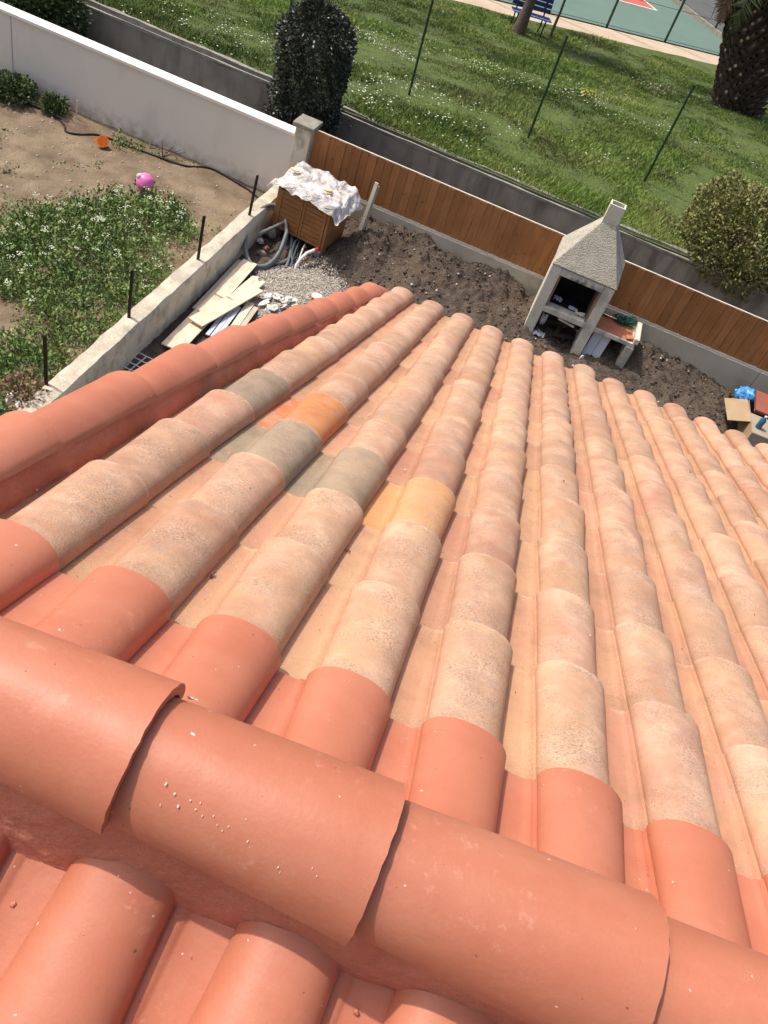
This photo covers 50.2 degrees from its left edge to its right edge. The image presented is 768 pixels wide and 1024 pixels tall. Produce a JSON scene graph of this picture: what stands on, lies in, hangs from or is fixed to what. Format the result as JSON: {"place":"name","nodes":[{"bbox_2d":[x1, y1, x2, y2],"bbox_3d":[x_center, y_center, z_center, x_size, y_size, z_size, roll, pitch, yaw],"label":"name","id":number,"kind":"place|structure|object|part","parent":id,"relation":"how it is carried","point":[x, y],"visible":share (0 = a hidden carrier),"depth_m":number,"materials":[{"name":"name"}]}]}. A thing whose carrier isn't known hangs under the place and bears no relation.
{"place":"outdoors","nodes":[
{"label":"outdoors","id":0,"kind":"place"},
{"bbox_2d":[0,91,265,411],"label":"garden soil","id":1,"kind":"structure","parent":0,"point":[52,181],"depth_m":11.07,"materials":[{"name":"soil"}]},
{"bbox_2d":[0,398,8,415],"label":"dry shrub","id":2,"kind":"object","parent":1,"relation":"on","point":[2,403],"visible":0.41,"depth_m":7.32,"materials":[{"name":"green plant"}]},
{"bbox_2d":[5,391,17,404],"bbox_3d":[-3.457,-1.072,7.614,0.087,0.155,0.118,33,7,-34],"label":"rubble stone","id":3,"kind":"object","parent":1,"relation":"on","point":[8,400],"visible":0.36,"depth_m":7.58,"materials":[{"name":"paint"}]},
{"bbox_2d":[9,400,26,410],"bbox_3d":[-3.297,-0.971,7.515,0.290,0.135,0.168,-10,21,-34],"label":"rubble stone","id":4,"kind":"object","parent":1,"relation":"on","point":[18,402],"visible":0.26,"depth_m":7.44,"materials":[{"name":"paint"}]},
{"bbox_2d":[0,68,39,105],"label":"leafy weed","id":5,"kind":"object","parent":1,"relation":"on","point":[14,87],"visible":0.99,"depth_m":11.61,"materials":[{"name":"green plant"}]},
{"bbox_2d":[0,367,48,411],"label":"dry shrub","id":6,"kind":"object","parent":1,"relation":"on","point":[26,388],"visible":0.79,"depth_m":7.42,"materials":[{"name":"brown plant"}]},
{"bbox_2d":[38,91,69,116],"bbox_3d":[-4.742,-5.849,11.776,0.467,0.333,0.476,24,44,2],"label":"leafy weed","id":7,"kind":"object","parent":1,"relation":"on","point":[47,101],"visible":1,"depth_m":11.72,"materials":[{"name":"green plant"}]},
{"bbox_2d":[75,100,77,118],"bbox_3d":[-4.436,-5.800,11.823,0.038,0.261,0.024,-26,61,-37],"label":"short stake","id":8,"kind":"object","parent":1,"relation":"on","point":[76,109],"visible":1,"depth_m":11.81,"materials":[{"name":"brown wood"}]},
{"bbox_2d":[94,135,108,147],"bbox_3d":[-3.974,-5.202,11.539,0.201,0.162,0.142,5,8,-17],"label":"orange pot","id":9,"kind":"object","parent":1,"relation":"on","point":[102,141],"visible":1,"depth_m":11.48,"materials":[{"name":"plastic"}]},
{"bbox_2d":[0,128,205,414],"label":"weeds","id":10,"kind":"object","parent":1,"relation":"on","point":[46,301],"visible":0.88,"depth_m":9.36,"materials":[{"name":"green plant"}]},
{"bbox_2d":[1,185,194,300],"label":"weed flowers","id":11,"kind":"object","parent":10,"relation":"on","point":[101,219],"visible":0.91,"depth_m":9.67,"materials":[{"name":"plant"}]},
{"bbox_2d":[0,128,219,300],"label":"sprigs","id":12,"kind":"object","parent":1,"relation":"on","point":[25,200],"visible":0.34,"depth_m":10.19,"materials":[{"name":"green plant"}]},
{"bbox_2d":[0,112,248,389],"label":"garden pebbles","id":13,"kind":"object","parent":1,"relation":"on","point":[7,186],"visible":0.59,"depth_m":11.05,"materials":[{"name":"stone"}]},
{"bbox_2d":[16,101,258,198],"bbox_3d":[-4.068,-5.363,11.703,4.913,0.062,0.431,18,44,-4],"label":"garden hose","id":14,"kind":"object","parent":1,"relation":"on","point":[160,157],"visible":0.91,"depth_m":11.76,"materials":[{"name":"black rubber"}]},
{"bbox_2d":[135,173,153,191],"bbox_3d":[-3.190,-4.398,10.944,0.248,0.246,0.248,24,44,2],"label":"pink ball","id":15,"kind":"object","parent":1,"relation":"on","point":[144,181],"visible":0.91,"depth_m":10.86,"materials":[{"name":"plastic"}]},
{"bbox_2d":[0,1,295,191],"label":"garden wall","id":16,"kind":"structure","parent":1,"relation":"on","point":[159,107],"depth_m":11.62,"materials":[{"name":"paint"}]},
{"bbox_2d":[162,143,184,156],"bbox_3d":[-3.031,-5.161,11.759,0.356,0.225,0.098,20,44,-2],"label":"dry twig","id":17,"kind":"object","parent":1,"relation":"on","point":[165,155],"visible":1,"depth_m":11.76,"materials":[{"name":"brown wood"}]},
{"bbox_2d":[0,282,767,1023],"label":"roof","id":18,"kind":"structure","parent":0,"point":[256,780],"depth_m":1.51,"materials":[{"name":"ceramic"}]},
{"bbox_2d":[10,901,358,1015],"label":"paint lumps","id":19,"kind":"object","parent":18,"relation":"on","point":[355,1012],"visible":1,"depth_m":1.06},
{"bbox_2d":[36,334,590,636],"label":"mortar crumbs","id":20,"kind":"object","parent":18,"relation":"on","point":[275,498],"visible":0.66,"depth_m":2.02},
{"bbox_2d":[11,370,754,802],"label":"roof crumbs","id":21,"kind":"object","parent":18,"relation":"on","point":[443,552],"visible":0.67,"depth_m":2.22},
{"bbox_2d":[123,214,737,433],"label":"yard soil","id":22,"kind":"structure","parent":0,"point":[339,251],"depth_m":11.33,"materials":[{"name":"soil"}]},
{"bbox_2d":[117,352,151,370],"bbox_3d":[-2.532,-1.425,8.596,0.508,0.016,0.608,26,44,4],"label":"steel grid","id":23,"kind":"object","parent":22,"relation":"on","point":[137,363],"visible":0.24,"depth_m":8.73,"materials":[{"name":"metal"}]},
{"bbox_2d":[18,177,283,412],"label":"wall","id":24,"kind":"structure","parent":22,"relation":"on","point":[155,313],"depth_m":9.05,"materials":[{"name":"concrete"}]},
{"bbox_2d":[42,334,47,385],"bbox_3d":[-3.053,-1.372,7.410,0.040,0.560,0.032,24,44,2],"label":"iron post","id":25,"kind":"object","parent":24,"relation":"on","point":[45,359],"visible":1,"depth_m":7.39,"materials":[{"name":"metal"}]},
{"bbox_2d":[127,269,133,317],"bbox_3d":[-2.588,-2.228,8.390,0.040,0.580,0.032,24,44,2],"label":"iron post","id":26,"kind":"object","parent":24,"relation":"on","point":[130,293],"visible":1,"depth_m":8.36,"materials":[{"name":"metal"}]},
{"bbox_2d":[196,215,205,259],"bbox_3d":[-2.109,-3.164,9.474,0.045,0.570,0.032,24,44,2],"label":"iron post","id":27,"kind":"object","parent":24,"relation":"on","point":[201,237],"visible":1,"depth_m":9.45,"materials":[{"name":"metal"}]},
{"bbox_2d":[248,175,258,215],"bbox_3d":[-1.667,-4.045,10.490,0.051,0.560,0.043,24,44,2],"label":"iron post","id":28,"kind":"object","parent":24,"relation":"on","point":[253,194],"visible":1,"depth_m":10.47,"materials":[{"name":"metal"}]},
{"bbox_2d":[205,314,224,335],"bbox_3d":[-1.933,-2.265,9.631,0.046,0.012,0.742,21,44,-1],"label":"blue slat","id":29,"kind":"object","parent":22,"relation":"on","point":[213,326],"visible":0.56,"depth_m":9.51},
{"bbox_2d":[192,259,241,309],"bbox_3d":[-1.983,-2.796,10.127,0.190,0.018,1.351,22,44,0],"label":"plank","id":30,"kind":"object","parent":22,"relation":"on","point":[217,283],"visible":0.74,"depth_m":10.10,"materials":[{"name":"wood"}]},
{"bbox_2d":[161,292,212,347],"bbox_3d":[-2.153,-2.216,9.487,0.240,0.018,1.300,23,44,1],"label":"plank","id":31,"kind":"object","parent":30,"relation":"on","point":[186,330],"visible":0.56,"depth_m":9.25,"materials":[{"name":"wood"}]},
{"bbox_2d":[197,259,256,310],"bbox_3d":[-1.912,-2.775,10.081,0.190,0.018,1.401,22,44,0],"label":"plank","id":32,"kind":"object","parent":31,"relation":"on","point":[235,277],"visible":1,"depth_m":10.12,"materials":[{"name":"wood"}]},
{"bbox_2d":[188,283,262,326],"bbox_3d":[-1.864,-2.470,9.751,0.200,0.018,1.160,33,46,11],"label":"plank","id":33,"kind":"object","parent":32,"relation":"on","point":[219,308],"visible":1,"depth_m":9.71,"materials":[{"name":"wood"}]},
{"bbox_2d":[232,276,264,310],"bbox_3d":[-1.728,-2.708,10.105,0.190,0.018,0.862,26,44,4],"label":"plank","id":34,"kind":"object","parent":31,"relation":"on","point":[253,280],"visible":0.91,"depth_m":10.29,"materials":[{"name":"wood"}]},
{"bbox_2d":[210,310,233,336],"bbox_3d":[-1.877,-2.243,9.627,0.046,0.012,0.742,21,44,-1],"label":"blue slat","id":35,"kind":"object","parent":22,"relation":"on","point":[223,321],"visible":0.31,"depth_m":9.59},
{"bbox_2d":[219,307,240,330],"bbox_3d":[-1.831,-2.225,9.624,0.046,0.012,0.742,21,44,-1],"label":"blue slat","id":36,"kind":"object","parent":22,"relation":"on","point":[231,317],"visible":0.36,"depth_m":9.69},
{"bbox_2d":[231,301,253,324],"bbox_3d":[-1.713,-2.304,9.764,0.090,0.018,0.773,20,44,-2],"label":"plank","id":37,"kind":"object","parent":22,"relation":"on","point":[243,313],"visible":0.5,"depth_m":9.83,"materials":[{"name":"wood"}]},
{"bbox_2d":[241,306,257,325],"bbox_3d":[-1.639,-2.272,9.768,0.060,0.018,0.682,21,44,-1],"label":"plank","id":38,"kind":"object","parent":22,"relation":"on","point":[250,315],"visible":0.56,"depth_m":9.84,"materials":[{"name":"wood"}]},
{"bbox_2d":[256,238,263,243],"bbox_3d":[-1.673,-3.664,11.085,0.104,0.080,0.086,24,44,2],"label":"stone","id":39,"kind":"object","parent":22,"relation":"on","point":[259,240],"visible":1,"depth_m":11.06,"materials":[{"name":"stone"}]},
{"bbox_2d":[257,250,266,256],"bbox_3d":[-1.625,-3.445,10.912,0.132,0.086,0.092,24,44,2],"label":"stone","id":40,"kind":"object","parent":22,"relation":"on","point":[262,253],"visible":1,"depth_m":10.88,"materials":[{"name":"stone"}]},
{"bbox_2d":[242,203,287,269],"bbox_3d":[-1.559,-3.641,10.842,0.546,0.470,1.063,24,44,2],"label":"conduit coil","id":41,"kind":"object","parent":22,"relation":"on","point":[276,257],"visible":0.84,"depth_m":10.79,"materials":[{"name":"plastic"}]},
{"bbox_2d":[258,221,283,235],"bbox_3d":[-1.481,-3.800,10.935,0.088,0.104,0.559,38,46,16],"label":"conduit","id":42,"kind":"object","parent":41,"relation":"on","point":[275,226],"visible":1,"depth_m":10.93,"materials":[{"name":"plastic"}]},
{"bbox_2d":[262,245,268,251],"bbox_3d":[-1.585,-3.524,10.989,0.090,0.086,0.096,24,44,2],"label":"stone","id":43,"kind":"object","parent":22,"relation":"on","point":[265,248],"visible":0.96,"depth_m":10.96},
{"bbox_2d":[265,226,275,238],"bbox_3d":[-1.549,-3.814,11.214,0.143,0.209,0.139,0,49,-21],"label":"stone","id":44,"kind":"object","parent":22,"relation":"on","point":[271,234],"visible":0.68,"depth_m":11.17,"materials":[{"name":"stone"}]},
{"bbox_2d":[271,228,281,239],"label":"concrete block","id":45,"kind":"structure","parent":22,"relation":"on","point":[278,231],"depth_m":11.28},
{"bbox_2d":[268,236,295,264],"bbox_3d":[-1.314,-3.506,11.039,0.222,0.094,0.771,24,44,2],"label":"conduit","id":46,"kind":"object","parent":22,"relation":"on","point":[281,262],"visible":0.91,"depth_m":10.88,"materials":[{"name":"plastic"}]},
{"bbox_2d":[284,235,292,267],"bbox_3d":[-1.270,-3.549,11.082,0.057,0.169,0.772,11,45,-11],"label":"conduit","id":47,"kind":"object","parent":22,"relation":"on","point":[289,253],"visible":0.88,"depth_m":11.02,"materials":[{"name":"plastic"}]},
{"bbox_2d":[249,267,341,316],"bbox_3d":[-1.117,-2.675,10.383,1.530,0.130,2.580,24,44,2],"label":"gravel patch","id":48,"kind":"object","parent":22,"relation":"on","point":[291,289],"visible":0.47,"depth_m":10.57,"materials":[{"name":"gravel"}]},
{"bbox_2d":[265,308,271,313],"bbox_3d":[-1.409,-2.447,9.997,0.078,0.014,0.164,67,22,2],"label":"plaster piece","id":49,"kind":"object","parent":48,"relation":"on","point":[267,311],"visible":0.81,"depth_m":9.98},
{"bbox_2d":[269,304,277,310],"bbox_3d":[-1.354,-2.504,10.044,0.098,0.014,0.154,49,51,6],"label":"plaster piece","id":50,"kind":"object","parent":48,"relation":"on","point":[271,308],"visible":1,"depth_m":10.03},
{"bbox_2d":[288,297,297,305],"bbox_3d":[-1.147,-2.626,10.254,0.147,0.011,0.111,-18,64,2],"label":"plaster piece","id":51,"kind":"object","parent":48,"relation":"on","point":[294,299],"visible":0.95,"depth_m":10.25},
{"bbox_2d":[290,240,300,266],"bbox_3d":[-1.188,-3.525,11.098,0.038,0.146,0.780,16,45,-6],"label":"pipe","id":52,"kind":"object","parent":48,"relation":"on","point":[299,241],"visible":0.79,"depth_m":11.00,"materials":[{"name":"plastic"}]},
{"bbox_2d":[291,238,300,268],"bbox_3d":[-1.183,-3.534,11.094,0.144,0.166,0.759,18,44,-4],"label":"pipe","id":53,"kind":"object","parent":48,"relation":"on","point":[296,240],"visible":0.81,"depth_m":11.02,"materials":[{"name":"plastic"}]},
{"bbox_2d":[297,242,306,268],"bbox_3d":[-1.115,-3.459,11.068,0.047,0.134,0.661,14,45,-8],"label":"pipe","id":54,"kind":"object","parent":48,"relation":"on","point":[301,253],"visible":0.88,"depth_m":11.04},
{"bbox_2d":[294,247,318,267],"bbox_3d":[-1.049,-3.371,10.938,0.064,0.273,0.394,41,47,19],"label":"white conduit","id":55,"kind":"object","parent":48,"relation":"on","point":[305,254],"visible":0.98,"depth_m":10.88,"materials":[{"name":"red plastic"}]},
{"bbox_2d":[311,293,321,300],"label":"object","id":56,"kind":"object","parent":48,"relation":"on","point":[316,295],"visible":0.48,"depth_m":10.41,"materials":[{"name":"white plastic"}]},
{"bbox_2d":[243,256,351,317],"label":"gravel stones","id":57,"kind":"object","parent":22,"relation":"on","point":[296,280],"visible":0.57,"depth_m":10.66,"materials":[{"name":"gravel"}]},
{"bbox_2d":[258,299,269,305],"bbox_3d":[-1.483,-2.563,10.073,0.161,0.017,0.102,-35,54,-25],"label":"plaster piece","id":58,"kind":"object","parent":57,"relation":"on","point":[264,302],"visible":1,"depth_m":10.06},
{"bbox_2d":[313,249,325,257],"bbox_3d":[-0.898,-3.504,11.220,0.100,0.198,0.180,30,45,8],"label":"concrete block","id":59,"kind":"object","parent":22,"relation":"on","point":[317,254],"depth_m":11.12,"materials":[{"name":"concrete"}]},
{"bbox_2d":[358,182,379,229],"bbox_3d":[-0.253,-4.096,11.384,0.062,0.980,0.062,34,37,12],"label":"leaning board","id":60,"kind":"object","parent":22,"relation":"on","point":[369,206],"visible":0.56,"depth_m":11.28,"materials":[{"name":"beige wood"}]},
{"bbox_2d":[269,231,717,413],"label":"soil stones","id":61,"kind":"object","parent":22,"relation":"on","point":[436,290],"visible":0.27,"depth_m":11.31,"materials":[{"name":"stone"}]},
{"bbox_2d":[307,130,767,394],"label":"wooden fence","id":62,"kind":"object","parent":22,"relation":"on","point":[731,355],"visible":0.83,"depth_m":11.41,"materials":[{"name":"orange wood"}]},
{"bbox_2d":[532,329,544,337],"bbox_3d":[2.156,-2.492,11.429,0.180,0.071,0.131,24,44,2],"label":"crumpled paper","id":63,"kind":"object","parent":22,"relation":"on","point":[539,333],"visible":1,"depth_m":11.40,"materials":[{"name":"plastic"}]},
{"bbox_2d":[541,326,556,332],"bbox_3d":[2.332,-2.572,11.593,0.271,0.081,0.078,-18,57,-33],"label":"firewood log","id":64,"kind":"object","parent":22,"relation":"on","point":[545,330],"visible":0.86,"depth_m":11.55,"materials":[{"name":"wood"}]},
{"bbox_2d":[538,315,563,327],"bbox_3d":[2.352,-2.693,11.587,0.402,0.079,0.081,24,44,2],"label":"firewood log","id":65,"kind":"object","parent":22,"relation":"on","point":[551,321],"visible":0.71,"depth_m":11.56,"materials":[{"name":"wood"}]},
{"bbox_2d":[556,319,579,329],"bbox_3d":[2.601,-2.640,11.561,0.358,0.078,0.078,20,44,-3],"label":"firewood log","id":66,"kind":"object","parent":65,"relation":"on","point":[576,327],"visible":0.67,"depth_m":11.54,"materials":[{"name":"wood"}]},
{"bbox_2d":[547,330,573,340],"bbox_3d":[2.481,-2.491,11.574,0.398,0.080,0.078,15,45,-7],"label":"firewood log","id":67,"kind":"object","parent":22,"relation":"on","point":[559,335],"visible":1,"depth_m":11.55,"materials":[{"name":"wood"}]},
{"bbox_2d":[561,332,572,339],"bbox_3d":[2.591,-2.489,11.614,0.204,0.078,0.078,-27,62,-38],"label":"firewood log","id":68,"kind":"object","parent":67,"relation":"on","point":[569,334],"visible":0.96,"depth_m":11.59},
{"bbox_2d":[524,199,641,367],"bbox_3d":[2.939,-3.030,10.956,1.520,2.025,0.572,24,44,2],"label":"barbecue","id":69,"kind":"object","parent":22,"relation":"on","point":[585,271],"visible":0.85,"depth_m":10.81,"materials":[{"name":"white concrete"}]},
{"bbox_2d":[540,313,548,324],"bbox_3d":[2.201,-2.664,11.314,0.078,0.197,0.055,24,44,2],"label":"plastic bag","id":70,"kind":"object","parent":69,"relation":"hanging from","point":[543,318],"visible":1,"depth_m":11.29,"materials":[{"name":"plastic"}]},
{"bbox_2d":[553,295,562,301],"bbox_3d":[2.387,-2.929,11.254,0.134,0.051,0.096,24,44,2],"label":"paper scrap","id":71,"kind":"object","parent":69,"relation":"on","point":[559,299],"visible":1,"depth_m":11.24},
{"bbox_2d":[558,318,573,327],"bbox_3d":[2.493,-2.587,11.206,0.240,0.028,0.022,27,44,-6],"label":"wood offcut","id":72,"kind":"object","parent":69,"relation":"on","point":[567,323],"visible":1,"depth_m":11.20,"materials":[{"name":"beige wood"}]},
{"bbox_2d":[575,310,584,316],"bbox_3d":[2.661,-2.690,11.141,0.153,0.053,0.090,24,44,2],"label":"ash lump","id":73,"kind":"object","parent":69,"relation":"on","point":[580,314],"visible":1,"depth_m":11.13,"materials":[{"name":"white concrete"}]},
{"bbox_2d":[603,313,636,327],"bbox_3d":[3.284,-2.690,11.374,0.554,0.166,0.194,24,44,2],"label":"garden netting","id":74,"kind":"object","parent":69,"relation":"on","point":[627,320],"visible":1,"depth_m":11.35,"materials":[{"name":"plastic"}]},
{"bbox_2d":[625,334,633,339],"bbox_3d":[3.347,-2.381,11.170,0.100,0.020,0.100,3,46,-2],"label":"clay tile","id":75,"kind":"object","parent":69,"relation":"on","point":[629,337],"visible":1,"depth_m":11.15,"materials":[{"name":"ceramic"}]},
{"bbox_2d":[582,332,602,354],"bbox_3d":[2.891,-2.338,11.353,0.120,0.400,0.010,29,31,2],"label":"white board","id":76,"kind":"object","parent":22,"relation":"on","point":[592,343],"visible":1,"depth_m":11.36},
{"bbox_2d":[592,336,610,357],"bbox_3d":[3.008,-2.295,11.357,0.120,0.400,0.010,29,31,2],"label":"white board","id":77,"kind":"object","parent":22,"relation":"on","point":[600,347],"visible":0.86,"depth_m":11.36,"materials":[{"name":"plastic"}]},
{"bbox_2d":[724,398,767,446],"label":"cardboard box","id":78,"kind":"object","parent":22,"relation":"on","point":[744,415],"visible":0.71,"depth_m":10.95,"materials":[{"name":"cardboard"}]},
{"bbox_2d":[734,386,755,401],"bbox_3d":[4.984,-1.611,11.309,0.262,0.233,0.262,1,48,-20],"label":"plastic bag","id":79,"kind":"object","parent":78,"relation":"in","point":[744,392],"visible":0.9,"depth_m":11.24,"materials":[{"name":"plastic"}]},
{"bbox_2d":[754,390,767,416],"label":"flat carton","id":80,"kind":"object","parent":78,"relation":"on","point":[761,404],"visible":0.92,"depth_m":11.14,"materials":[{"name":"cardboard"}]},
{"bbox_2d":[755,416,767,428],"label":"water bottle","id":81,"kind":"object","parent":78,"relation":"on","point":[760,423],"visible":1,"depth_m":10.69,"materials":[{"name":"blue plastic"}]},
{"bbox_2d":[94,0,767,289],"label":"grass bank","id":82,"kind":"structure","parent":0,"point":[710,69],"depth_m":15.40,"materials":[{"name":"plant"}]},
{"bbox_2d":[5,0,767,327],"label":"retaining wall","id":83,"kind":"structure","parent":82,"relation":"on","point":[177,56],"depth_m":12.60,"materials":[{"name":"concrete"}]},
{"bbox_2d":[408,0,433,95],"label":"fence post","id":84,"kind":"object","parent":82,"relation":"on","point":[421,45],"visible":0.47,"depth_m":13.46,"materials":[{"name":"green metal"}]},
{"bbox_2d":[511,0,535,35],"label":"park tree","id":85,"kind":"object","parent":82,"relation":"on","point":[521,24],"visible":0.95,"depth_m":21.09,"materials":[{"name":"brown plant"}]},
{"bbox_2d":[510,0,553,36],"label":"park bench","id":86,"kind":"object","parent":82,"relation":"on","point":[537,8],"visible":0.88,"depth_m":21.65,"materials":[{"name":"blue metal"}]},
{"bbox_2d":[527,35,568,137],"bbox_3d":[2.644,-6.868,13.412,0.048,1.730,0.048,23,45,2],"label":"fence post","id":87,"kind":"object","parent":82,"relation":"on","point":[548,84],"visible":0.83,"depth_m":13.32,"materials":[{"name":"green metal"}]},
{"bbox_2d":[549,0,565,36],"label":"young tree","id":88,"kind":"object","parent":82,"relation":"on","point":[556,20],"visible":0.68,"depth_m":21.95,"materials":[{"name":"grey plant"}]},
{"bbox_2d":[643,84,695,181],"bbox_3d":[4.662,-6.162,13.528,0.048,1.730,0.048,24,45,2],"label":"fence post","id":89,"kind":"object","parent":82,"relation":"on","point":[670,130],"visible":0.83,"depth_m":13.44,"materials":[{"name":"green metal"}]},
{"bbox_2d":[676,170,767,302],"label":"round bush","id":90,"kind":"object","parent":82,"relation":"on","point":[701,225],"visible":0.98,"depth_m":12.09,"materials":[{"name":"green plant"}]},
{"bbox_2d":[711,0,767,117],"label":"palm tree","id":91,"kind":"object","parent":82,"relation":"on","point":[740,85],"visible":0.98,"depth_m":19.74,"materials":[{"name":"brown plant"}]},
{"bbox_2d":[366,188,680,330],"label":"lane ground","id":92,"kind":"structure","parent":0,"point":[497,248],"depth_m":12.89,"materials":[{"name":"soil"}]},
{"bbox_2d":[0,0,93,37],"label":"overhanging shrub","id":93,"kind":"object","parent":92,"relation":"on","point":[60,10],"visible":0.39,"depth_m":12.19,"materials":[{"name":"green plant"}]},
{"bbox_2d":[287,114,322,170],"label":"gate pillar","id":94,"kind":"structure","parent":92,"relation":"on","point":[307,127],"depth_m":11.28,"materials":[{"name":"concrete"}]},
{"bbox_2d":[261,0,361,157],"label":"clipped tree","id":95,"kind":"object","parent":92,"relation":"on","point":[287,81],"visible":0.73,"depth_m":11.34,"materials":[{"name":"green plant"}]},
{"bbox_2d":[455,0,718,64],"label":"sandy path","id":96,"kind":"structure","parent":0,"point":[507,9],"depth_m":24.52,"materials":[{"name":"sand"}]},
{"bbox_2d":[495,0,719,55],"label":"grass","id":97,"kind":"structure","parent":0,"point":[620,30],"depth_m":25.95,"materials":[{"name":"plant"}]},
{"bbox_2d":[510,0,718,55],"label":"court fence","id":98,"kind":"object","parent":97,"relation":"on","point":[670,29],"visible":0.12,"depth_m":25.19,"materials":[{"name":"green metal"}]},
{"bbox_2d":[671,0,721,39],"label":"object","id":99,"kind":"object","parent":97,"relation":"on","point":[715,31],"depth_m":29.27,"materials":[{"name":"beige concrete"}]},
{"bbox_2d":[501,0,721,54],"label":"tennis court","id":100,"kind":"object","parent":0,"point":[688,29],"depth_m":26.96,"materials":[{"name":"concrete"}]},
{"bbox_2d":[621,0,653,8],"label":"court playing area","id":101,"kind":"object","parent":100,"relation":"on","point":[642,3],"visible":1,"depth_m":28.75,"materials":[{"name":"paint"}]},
{"bbox_2d":[619,0,657,10],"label":"court lines","id":102,"kind":"object","parent":101,"relation":"on","point":[642,6],"visible":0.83,"depth_m":28.59,"materials":[{"name":"paint"}]},
{"bbox_2d":[681,0,724,31],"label":"service road","id":103,"kind":"structure","parent":0,"point":[704,8],"depth_m":31.32,"materials":[{"name":"asphalt"}]},
{"bbox_3d":[-1.296,-4.120,11.653,0.100,0.198,0.180,21,44,-1],"label":"concrete block","id":104,"kind":"object","parent":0,"visible":0},
{"bbox_2d":[271,173,350,251],"bbox_3d":[-0.983,-4.099,11.158,0.860,0.630,0.670,29,45,7],"label":"wooden cabinet","id":105,"kind":"object","parent":104,"relation":"on","point":[309,222],"visible":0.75,"depth_m":10.96,"materials":[{"name":"brown wood"}]},
{"bbox_3d":[-1.269,-3.998,10.973,0.351,0.540,0.022,29,45,7],"label":"door","id":106,"kind":"part","parent":105,"relation":"part of","materials":[{"name":"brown wood"}]},
{"bbox_3d":[-0.956,-3.828,10.932,0.351,0.540,0.022,29,45,7],"label":"door","id":107,"kind":"part","parent":105,"relation":"part of","materials":[{"name":"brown wood"}]},
{"bbox_2d":[267,161,362,225],"bbox_3d":[-0.894,-4.284,10.929,1.112,0.280,0.794,29,45,7],"label":"plastic sheet","id":108,"kind":"object","parent":105,"relation":"on","point":[343,208],"visible":0.99,"depth_m":10.82,"materials":[{"name":"white"}]},
{"bbox_2d":[291,167,299,171],"bbox_3d":[-1.171,-4.536,10.857,0.127,0.018,0.086,9,52,-8],"label":"tile piece","id":109,"kind":"object","parent":108,"relation":"on","point":[295,169],"visible":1,"depth_m":10.85,"materials":[{"name":"beige ceramic"}]}
]}

